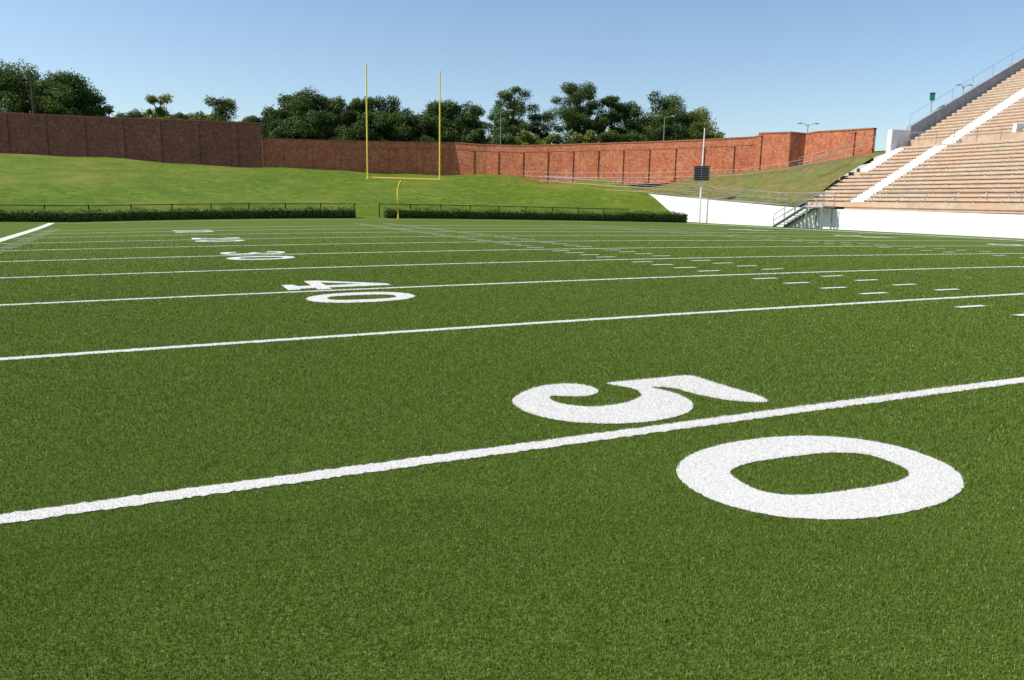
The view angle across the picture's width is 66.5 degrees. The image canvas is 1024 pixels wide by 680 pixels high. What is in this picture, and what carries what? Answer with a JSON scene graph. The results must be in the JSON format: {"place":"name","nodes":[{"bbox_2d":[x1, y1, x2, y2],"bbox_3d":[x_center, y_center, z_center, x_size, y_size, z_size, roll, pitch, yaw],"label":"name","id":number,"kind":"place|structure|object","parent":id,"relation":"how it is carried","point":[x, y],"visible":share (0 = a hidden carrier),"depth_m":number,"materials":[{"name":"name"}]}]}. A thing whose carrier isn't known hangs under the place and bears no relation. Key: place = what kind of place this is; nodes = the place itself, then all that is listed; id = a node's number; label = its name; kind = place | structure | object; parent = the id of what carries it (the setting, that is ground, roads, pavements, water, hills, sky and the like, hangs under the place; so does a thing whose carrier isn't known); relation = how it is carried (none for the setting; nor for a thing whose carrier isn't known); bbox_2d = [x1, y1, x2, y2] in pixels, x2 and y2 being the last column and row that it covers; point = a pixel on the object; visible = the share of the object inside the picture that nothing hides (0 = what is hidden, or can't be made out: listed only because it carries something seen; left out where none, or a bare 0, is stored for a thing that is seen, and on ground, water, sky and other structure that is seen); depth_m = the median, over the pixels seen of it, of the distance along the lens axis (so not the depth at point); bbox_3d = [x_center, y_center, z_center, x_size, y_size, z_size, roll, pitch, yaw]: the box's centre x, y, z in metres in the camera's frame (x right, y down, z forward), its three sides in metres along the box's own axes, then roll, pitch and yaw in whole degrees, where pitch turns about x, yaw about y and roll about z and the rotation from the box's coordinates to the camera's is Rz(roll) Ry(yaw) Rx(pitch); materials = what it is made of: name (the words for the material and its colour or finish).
{"place":"outdoors","nodes":[
{"label":"outdoors","id":0,"kind":"place"},
{"bbox_2d":[0,153,671,216],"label":"grass hill","id":1,"kind":"structure","parent":0,"point":[28,179],"depth_m":75.58,"materials":[{"name":"green plant"}]},
{"bbox_2d":[29,72,34,112],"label":"light pole","id":2,"kind":"object","parent":1,"relation":"on","point":[32,94],"visible":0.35,"depth_m":87.35,"materials":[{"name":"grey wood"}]},
{"bbox_2d":[0,112,262,167],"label":"brick wall","id":3,"kind":"structure","parent":1,"relation":"on","point":[214,143],"depth_m":87.45,"materials":[{"name":"red brick"}]},
{"bbox_2d":[489,109,512,144],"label":"light pole","id":4,"kind":"object","parent":1,"relation":"on","point":[500,122],"visible":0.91,"depth_m":97.83,"materials":[{"name":"metal"}]},
{"bbox_2d":[490,133,521,144],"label":"tree","id":5,"kind":"object","parent":1,"relation":"on","point":[506,139],"visible":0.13,"depth_m":101.80,"materials":[{"name":"green plant"}]},
{"bbox_2d":[262,136,755,184],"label":"brick wall","id":6,"kind":"structure","parent":1,"relation":"on","point":[668,160],"depth_m":91.16,"materials":[{"name":"red brick"}]},
{"bbox_2d":[510,130,552,144],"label":"tree","id":7,"kind":"object","parent":1,"relation":"on","point":[527,138],"visible":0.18,"depth_m":101.93,"materials":[{"name":"green plant"}]},
{"bbox_2d":[522,148,852,182],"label":"railing","id":8,"kind":"object","parent":1,"relation":"on","point":[598,177],"visible":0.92,"depth_m":82.77,"materials":[{"name":"metal"}]},
{"bbox_2d":[0,217,1023,679],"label":"playing field","id":9,"kind":"structure","parent":0,"point":[378,227],"depth_m":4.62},
{"bbox_2d":[0,223,53,241],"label":"side line","id":10,"kind":"object","parent":9,"relation":"on","point":[22,233],"visible":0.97,"depth_m":36.80,"materials":[{"name":"paint"}]},
{"bbox_2d":[0,203,354,212],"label":"chain link fence","id":11,"kind":"object","parent":9,"relation":"on","point":[211,205],"visible":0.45,"depth_m":56.83,"materials":[{"name":"black metal"}]},
{"bbox_2d":[0,206,355,221],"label":"hedge","id":12,"kind":"object","parent":9,"relation":"on","point":[119,215],"visible":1,"depth_m":55.42,"materials":[{"name":"green plant"}]},
{"bbox_2d":[173,230,213,232],"bbox_3d":[-15.269,-5.227,37.454,1.800,0.059,3.005,-3,11,-24],"label":"painted number","id":13,"kind":"object","parent":9,"relation":"on","point":[189,231],"visible":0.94,"depth_m":37.03,"materials":[{"name":"paint"}]},
{"bbox_2d":[191,237,244,241],"bbox_3d":[-11.125,-3.808,29.553,1.806,0.054,3.255,-3,11,-24],"label":"painted number","id":14,"kind":"object","parent":9,"relation":"on","point":[217,238],"visible":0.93,"depth_m":30.26,"materials":[{"name":"paint"}]},
{"bbox_2d":[220,251,293,259],"bbox_3d":[-7.020,-2.338,21.498,1.795,0.047,3.243,-3,11,-24],"label":"painted number","id":15,"kind":"object","parent":9,"relation":"on","point":[238,258],"visible":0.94,"depth_m":21.08,"materials":[{"name":"paint"}]},
{"bbox_2d":[282,281,414,302],"bbox_3d":[-2.890,-0.878,13.593,1.889,0.048,3.486,-3,11,-24],"label":"painted number","id":16,"kind":"object","parent":9,"relation":"on","point":[318,285],"visible":0.99,"depth_m":13.09,"materials":[{"name":"paint"}]},
{"bbox_2d":[105,219,645,222],"bbox_3d":[-7.048,-9.202,61.101,49.966,0.430,0.190,-3,11,-24],"label":"yard line","id":17,"kind":"object","parent":9,"relation":"on","point":[328,219],"visible":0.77,"depth_m":58.00,"materials":[{"name":"paint"}]},
{"bbox_2d":[365,64,440,218],"bbox_3d":[-8.483,-14.798,59.572,5.760,11.200,1.965,-3,11,-24],"label":"goal post","id":18,"kind":"object","parent":9,"relation":"on","point":[401,179],"visible":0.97,"depth_m":59.11,"materials":[{"name":"yellow metal"}]},
{"bbox_2d":[69,225,773,230],"bbox_3d":[-1.217,-6.964,48.887,49.445,0.395,0.167,-3,11,-24],"label":"yard line","id":19,"kind":"object","parent":9,"relation":"on","point":[414,225],"visible":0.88,"depth_m":47.21,"materials":[{"name":"paint"}]},
{"bbox_2d":[0,246,847,261],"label":"yard line","id":20,"kind":"object","parent":9,"relation":"on","point":[404,251],"visible":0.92,"depth_m":22.86,"materials":[{"name":"paint"}]},
{"bbox_2d":[67,228,787,233],"bbox_3d":[0.727,-6.227,44.813,49.271,0.365,0.167,-3,11,-24],"label":"yard line","id":21,"kind":"object","parent":9,"relation":"on","point":[398,228],"visible":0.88,"depth_m":41.65,"materials":[{"name":"paint"}]},
{"bbox_2d":[55,231,849,237],"bbox_3d":[2.672,-5.500,40.735,49.098,0.338,0.185,-3,11,-24],"label":"yard line","id":22,"kind":"object","parent":9,"relation":"on","point":[361,232],"visible":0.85,"depth_m":36.29,"materials":[{"name":"paint"}]},
{"bbox_2d":[12,240,897,250],"bbox_3d":[6.498,-4.022,32.564,48.883,0.286,0.190,-3,11,-24],"label":"yard line","id":23,"kind":"object","parent":9,"relation":"on","point":[510,241],"visible":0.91,"depth_m":29.78,"materials":[{"name":"paint"}]},
{"bbox_2d":[10,235,963,243],"bbox_3d":[4.614,-4.766,36.664,48.924,0.307,0.189,-3,11,-24],"label":"yard line","id":24,"kind":"object","parent":9,"relation":"on","point":[415,236],"visible":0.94,"depth_m":31.60,"materials":[{"name":"paint"}]},
{"bbox_2d":[383,206,623,220],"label":"hedge","id":25,"kind":"object","parent":9,"relation":"on","point":[496,214],"visible":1,"depth_m":65.65,"materials":[{"name":"green plant"}]},
{"bbox_2d":[379,203,627,216],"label":"chain link fence","id":26,"kind":"object","parent":9,"relation":"on","point":[497,207],"visible":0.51,"depth_m":66.79,"materials":[{"name":"black metal"}]},
{"bbox_2d":[0,266,1022,305],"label":"yard line","id":27,"kind":"object","parent":9,"relation":"on","point":[449,285],"visible":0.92,"depth_m":14.17,"materials":[{"name":"paint"}]},
{"bbox_2d":[0,377,1023,523],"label":"yard line","id":28,"kind":"object","parent":9,"relation":"on","point":[106,505],"visible":1,"depth_m":4.83,"materials":[{"name":"paint"}]},
{"bbox_2d":[0,293,1023,360],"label":"yard line","id":29,"kind":"object","parent":9,"relation":"on","point":[233,342],"visible":0.95,"depth_m":9.56,"materials":[{"name":"paint"}]},
{"bbox_2d":[1,253,1023,277],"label":"yard line","id":30,"kind":"object","parent":9,"relation":"on","point":[464,263],"visible":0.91,"depth_m":18.88,"materials":[{"name":"paint"}]},
{"bbox_2d":[620,210,687,221],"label":"hedge","id":31,"kind":"object","parent":9,"relation":"on","point":[654,216],"visible":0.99,"depth_m":71.86,"materials":[{"name":"green plant"}]},
{"bbox_2d":[693,128,709,222],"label":"play clock pole","id":32,"kind":"object","parent":9,"relation":"on","point":[702,173],"visible":0.93,"depth_m":72.89,"materials":[{"name":"metal"}]},
{"bbox_2d":[512,375,965,520],"bbox_3d":[1.374,0.617,5.476,2.000,0.056,3.245,-3,11,-24],"label":"painted number","id":33,"kind":"object","parent":9,"relation":"on","point":[928,481],"visible":0.99,"depth_m":4.89,"materials":[{"name":"paint"}]},
{"bbox_2d":[772,193,834,228],"bbox_3d":[23.077,-10.204,61.860,1.420,2.822,5.258,-3,11,-24],"label":"steel stair","id":34,"kind":"object","parent":9,"relation":"on","point":[805,213],"visible":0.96,"depth_m":61.49,"materials":[{"name":"grey metal"}]},
{"bbox_2d":[649,194,1023,238],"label":"retaining wall","id":35,"kind":"structure","parent":9,"relation":"on","point":[941,223],"depth_m":57.80,"materials":[{"name":"white paint"}]},
{"bbox_2d":[691,223,1023,240],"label":"side line","id":36,"kind":"object","parent":9,"relation":"on","point":[869,232],"visible":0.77,"depth_m":53.01,"materials":[{"name":"paint"}]},
{"bbox_2d":[956,305,984,307],"bbox_3d":[7.118,-0.523,12.108,0.620,0.001,0.134,-4,11,-24],"label":"hash mark","id":37,"kind":"object","parent":9,"relation":"on","point":[970,306],"visible":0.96,"depth_m":12.08,"materials":[{"name":"paint"}]},
{"bbox_2d":[0,0,1023,178],"label":"sky","id":38,"kind":"structure","parent":0,"point":[758,66],"materials":[{"name":"blue"}]},
{"bbox_2d":[626,151,885,206],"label":"dry grass hill","id":39,"kind":"structure","parent":0,"point":[772,181],"depth_m":72.33,"materials":[{"name":"green plant"}]},
{"bbox_2d":[538,176,787,204],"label":"railing","id":40,"kind":"object","parent":39,"relation":"on","point":[712,198],"visible":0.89,"depth_m":76.63,"materials":[{"name":"metal"}]},
{"bbox_2d":[553,176,780,198],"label":"railing","id":41,"kind":"object","parent":39,"relation":"on","point":[681,183],"visible":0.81,"depth_m":78.14,"materials":[{"name":"metal"}]},
{"bbox_2d":[681,196,796,205],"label":"walkway","id":42,"kind":"structure","parent":39,"relation":"on","point":[733,201],"depth_m":71.30,"materials":[{"name":"grey concrete"}]},
{"bbox_2d":[782,150,836,196],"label":"railing","id":43,"kind":"object","parent":39,"relation":"on","point":[811,172],"visible":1,"depth_m":67.46,"materials":[{"name":"metal"}]},
{"bbox_2d":[754,128,876,170],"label":"brick wall","id":44,"kind":"structure","parent":39,"relation":"on","point":[773,148],"depth_m":74.11,"materials":[{"name":"red brick"}]},
{"bbox_2d":[798,136,874,168],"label":"railing","id":45,"kind":"object","parent":39,"relation":"on","point":[839,152],"visible":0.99,"depth_m":70.11,"materials":[{"name":"metal"}]},
{"bbox_2d":[785,57,1023,214],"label":"bleacher stand","id":46,"kind":"object","parent":39,"relation":"on","point":[970,171],"visible":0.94,"depth_m":61.33,"materials":[{"name":"beige concrete"}]},
{"bbox_2d":[775,192,824,205],"bbox_3d":[23.519,-11.539,63.899,0.051,1.069,5.444,-3,11,-24],"label":"railing","id":47,"kind":"object","parent":46,"relation":"on","point":[805,192],"visible":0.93,"depth_m":63.03,"materials":[{"name":"metal"}]},
{"bbox_2d":[901,131,936,146],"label":"railing","id":48,"kind":"object","parent":46,"relation":"on","point":[918,138],"visible":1,"depth_m":65.61,"materials":[{"name":"metal"}]},
{"bbox_2d":[930,92,935,111],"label":"loudspeaker post","id":49,"kind":"object","parent":46,"relation":"on","point":[932,96],"visible":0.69,"depth_m":68.83,"materials":[{"name":"metal"}]},
{"bbox_2d":[848,190,1023,202],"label":"railing","id":50,"kind":"object","parent":46,"relation":"on","point":[923,191],"visible":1,"depth_m":54.05,"materials":[{"name":"metal"}]},
{"bbox_2d":[909,48,1021,125],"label":"railing","id":51,"kind":"object","parent":46,"relation":"on","point":[964,82],"visible":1,"depth_m":70.01,"materials":[{"name":"metal"}]},
{"bbox_2d":[953,123,1023,142],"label":"railing","id":52,"kind":"object","parent":46,"relation":"on","point":[990,133],"visible":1,"depth_m":60.10,"materials":[{"name":"metal"}]},
{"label":"terrain","id":53,"kind":"structure","parent":0,"visible":0},
{"bbox_2d":[0,57,45,113],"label":"tree","id":54,"kind":"object","parent":53,"relation":"on","point":[13,85],"visible":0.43,"depth_m":90.25,"materials":[{"name":"green plant"}]},
{"bbox_2d":[20,79,76,114],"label":"tree","id":55,"kind":"object","parent":53,"relation":"on","point":[43,103],"visible":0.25,"depth_m":91.15,"materials":[{"name":"green plant"}]},
{"bbox_2d":[34,68,109,116],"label":"tree","id":56,"kind":"object","parent":53,"relation":"on","point":[81,93],"visible":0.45,"depth_m":93.61,"materials":[{"name":"green plant"}]},
{"bbox_2d":[85,94,114,116],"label":"tree","id":57,"kind":"object","parent":53,"relation":"on","point":[107,109],"visible":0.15,"depth_m":96.01,"materials":[{"name":"green plant"}]},
{"bbox_2d":[112,111,134,117],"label":"tree","id":58,"kind":"object","parent":53,"relation":"on","point":[123,115],"visible":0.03,"depth_m":115.54,"materials":[{"name":"green plant"}]},
{"bbox_2d":[128,108,157,117],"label":"tree","id":59,"kind":"object","parent":53,"relation":"on","point":[137,114],"visible":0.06,"depth_m":117.22,"materials":[{"name":"green plant"}]},
{"bbox_2d":[144,93,183,118],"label":"tree","id":60,"kind":"object","parent":53,"relation":"on","point":[161,113],"visible":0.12,"depth_m":110.39,"materials":[{"name":"green plant"}]},
{"bbox_2d":[171,111,193,118],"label":"tree","id":61,"kind":"object","parent":53,"relation":"on","point":[180,114],"visible":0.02,"depth_m":119.71,"materials":[{"name":"green plant"}]},
{"bbox_2d":[188,110,208,119],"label":"tree","id":62,"kind":"object","parent":53,"relation":"on","point":[201,114],"visible":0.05,"depth_m":120.69,"materials":[{"name":"green plant"}]},
{"bbox_2d":[195,95,240,121],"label":"tree","id":63,"kind":"object","parent":53,"relation":"on","point":[223,107],"visible":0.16,"depth_m":113.06,"materials":[{"name":"green plant"}]},
{"bbox_2d":[238,116,257,121],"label":"tree","id":64,"kind":"object","parent":53,"relation":"on","point":[246,118],"depth_m":123.36,"materials":[{"name":"green plant"}]},
{"bbox_2d":[248,114,268,129],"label":"tree","id":65,"kind":"object","parent":53,"relation":"on","point":[259,120],"visible":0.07,"depth_m":121.35,"materials":[{"name":"green plant"}]},
{"bbox_2d":[260,104,291,137],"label":"tree","id":66,"kind":"object","parent":53,"relation":"on","point":[272,114],"visible":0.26,"depth_m":96.29,"materials":[{"name":"green plant"}]},
{"bbox_2d":[268,116,313,138],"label":"tree","id":67,"kind":"object","parent":53,"relation":"on","point":[285,128],"visible":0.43,"depth_m":93.76,"materials":[{"name":"green plant"}]},
{"bbox_2d":[266,86,322,137],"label":"tree","id":68,"kind":"object","parent":53,"relation":"on","point":[298,104],"visible":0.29,"depth_m":97.01,"materials":[{"name":"green plant"}]},
{"bbox_2d":[303,108,339,139],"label":"tree","id":69,"kind":"object","parent":53,"relation":"on","point":[324,130],"visible":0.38,"depth_m":95.72,"materials":[{"name":"green plant"}]},
{"bbox_2d":[311,94,347,126],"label":"tree","id":70,"kind":"object","parent":53,"relation":"on","point":[337,106],"visible":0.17,"depth_m":99.53,"materials":[{"name":"green plant"}]},
{"bbox_2d":[329,109,372,140],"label":"tree","id":71,"kind":"object","parent":53,"relation":"on","point":[348,132],"visible":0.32,"depth_m":96.59,"materials":[{"name":"green plant"}]},
{"bbox_2d":[337,97,378,134],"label":"tree","id":72,"kind":"object","parent":53,"relation":"on","point":[356,103],"visible":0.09,"depth_m":100.82,"materials":[{"name":"green plant"}]},
{"bbox_2d":[354,110,395,140],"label":"tree","id":73,"kind":"object","parent":53,"relation":"on","point":[376,120],"visible":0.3,"depth_m":98.04,"materials":[{"name":"green plant"}]},
{"bbox_2d":[358,95,402,132],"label":"tree","id":74,"kind":"object","parent":53,"relation":"on","point":[384,104],"visible":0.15,"depth_m":101.77,"materials":[{"name":"green plant"}]},
{"bbox_2d":[380,108,418,141],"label":"tree","id":75,"kind":"object","parent":53,"relation":"on","point":[401,130],"visible":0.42,"depth_m":98.71,"materials":[{"name":"green plant"}]},
{"bbox_2d":[389,108,428,121],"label":"tree","id":76,"kind":"object","parent":53,"relation":"on","point":[407,111],"visible":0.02,"depth_m":104.16,"materials":[{"name":"green plant"}]},
{"bbox_2d":[410,114,453,141],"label":"tree","id":77,"kind":"object","parent":53,"relation":"on","point":[428,131],"visible":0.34,"depth_m":100.22,"materials":[{"name":"green plant"}]},
{"bbox_2d":[410,100,467,133],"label":"tree","id":78,"kind":"object","parent":53,"relation":"on","point":[432,110],"visible":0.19,"depth_m":104.59,"materials":[{"name":"green plant"}]},
{"bbox_2d":[435,117,476,143],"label":"tree","id":79,"kind":"object","parent":53,"relation":"on","point":[449,135],"visible":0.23,"depth_m":100.94,"materials":[{"name":"green plant"}]},
{"bbox_2d":[451,100,486,143],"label":"tree","id":80,"kind":"object","parent":53,"relation":"on","point":[470,119],"visible":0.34,"depth_m":105.50,"materials":[{"name":"green plant"}]},
{"bbox_2d":[461,127,486,143],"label":"tree","id":81,"kind":"object","parent":53,"relation":"on","point":[478,134],"visible":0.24,"depth_m":101.76,"materials":[{"name":"green plant"}]},
{"bbox_2d":[473,121,493,143],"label":"tree","id":82,"kind":"object","parent":53,"relation":"on","point":[487,141],"visible":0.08,"depth_m":114.46,"materials":[{"name":"green plant"}]},
{"bbox_2d":[482,86,539,141],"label":"tree","id":83,"kind":"object","parent":53,"relation":"on","point":[513,125],"visible":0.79,"depth_m":110.42,"materials":[{"name":"green plant"}]},
{"bbox_2d":[518,112,553,143],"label":"tree","id":84,"kind":"object","parent":53,"relation":"on","point":[537,130],"visible":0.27,"depth_m":111.58,"materials":[{"name":"green plant"}]},
{"bbox_2d":[542,131,574,143],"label":"tree","id":85,"kind":"object","parent":53,"relation":"on","point":[554,138],"visible":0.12,"depth_m":102.31,"materials":[{"name":"green plant"}]},
{"bbox_2d":[538,80,617,143],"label":"tree","id":86,"kind":"object","parent":53,"relation":"on","point":[575,115],"visible":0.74,"depth_m":109.02,"materials":[{"name":"green plant"}]},
{"bbox_2d":[571,130,595,143],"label":"tree","id":87,"kind":"object","parent":53,"relation":"on","point":[589,136],"visible":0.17,"depth_m":101.66,"materials":[{"name":"green plant"}]},
{"bbox_2d":[594,129,622,142],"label":"tree","id":88,"kind":"object","parent":53,"relation":"on","point":[609,136],"visible":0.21,"depth_m":103.88,"materials":[{"name":"green plant"}]},
{"bbox_2d":[593,94,626,141],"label":"tree","id":89,"kind":"object","parent":53,"relation":"on","point":[612,103],"visible":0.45,"depth_m":111.26,"materials":[{"name":"green plant"}]},
{"bbox_2d":[598,100,646,141],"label":"tree","id":90,"kind":"object","parent":53,"relation":"on","point":[634,109],"visible":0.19,"depth_m":114.27,"materials":[{"name":"green plant"}]},
{"bbox_2d":[619,130,647,141],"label":"tree","id":91,"kind":"object","parent":53,"relation":"on","point":[633,137],"visible":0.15,"depth_m":104.16,"materials":[{"name":"green plant"}]},
{"bbox_2d":[623,90,687,140],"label":"tree","id":92,"kind":"object","parent":53,"relation":"on","point":[645,124],"visible":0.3,"depth_m":111.79,"materials":[{"name":"green plant"}]},
{"bbox_2d":[654,115,674,140],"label":"light pole","id":93,"kind":"object","parent":53,"relation":"on","point":[664,118],"visible":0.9,"depth_m":98.22,"materials":[{"name":"metal"}]},
{"bbox_2d":[644,122,688,140],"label":"tree","id":94,"kind":"object","parent":53,"relation":"on","point":[679,132],"visible":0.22,"depth_m":103.94,"materials":[{"name":"green plant"}]},
{"bbox_2d":[670,121,708,139],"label":"tree","id":95,"kind":"object","parent":53,"relation":"on","point":[696,130],"visible":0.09,"depth_m":105.59,"materials":[{"name":"green plant"}]},
{"bbox_2d":[676,105,718,137],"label":"tree","id":96,"kind":"object","parent":53,"relation":"on","point":[692,117],"visible":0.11,"depth_m":112.05,"materials":[{"name":"green plant"}]},
{"bbox_2d":[700,127,724,138],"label":"tree","id":97,"kind":"object","parent":53,"relation":"on","point":[711,134],"visible":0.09,"depth_m":106.11,"materials":[{"name":"green plant"}]}
]}

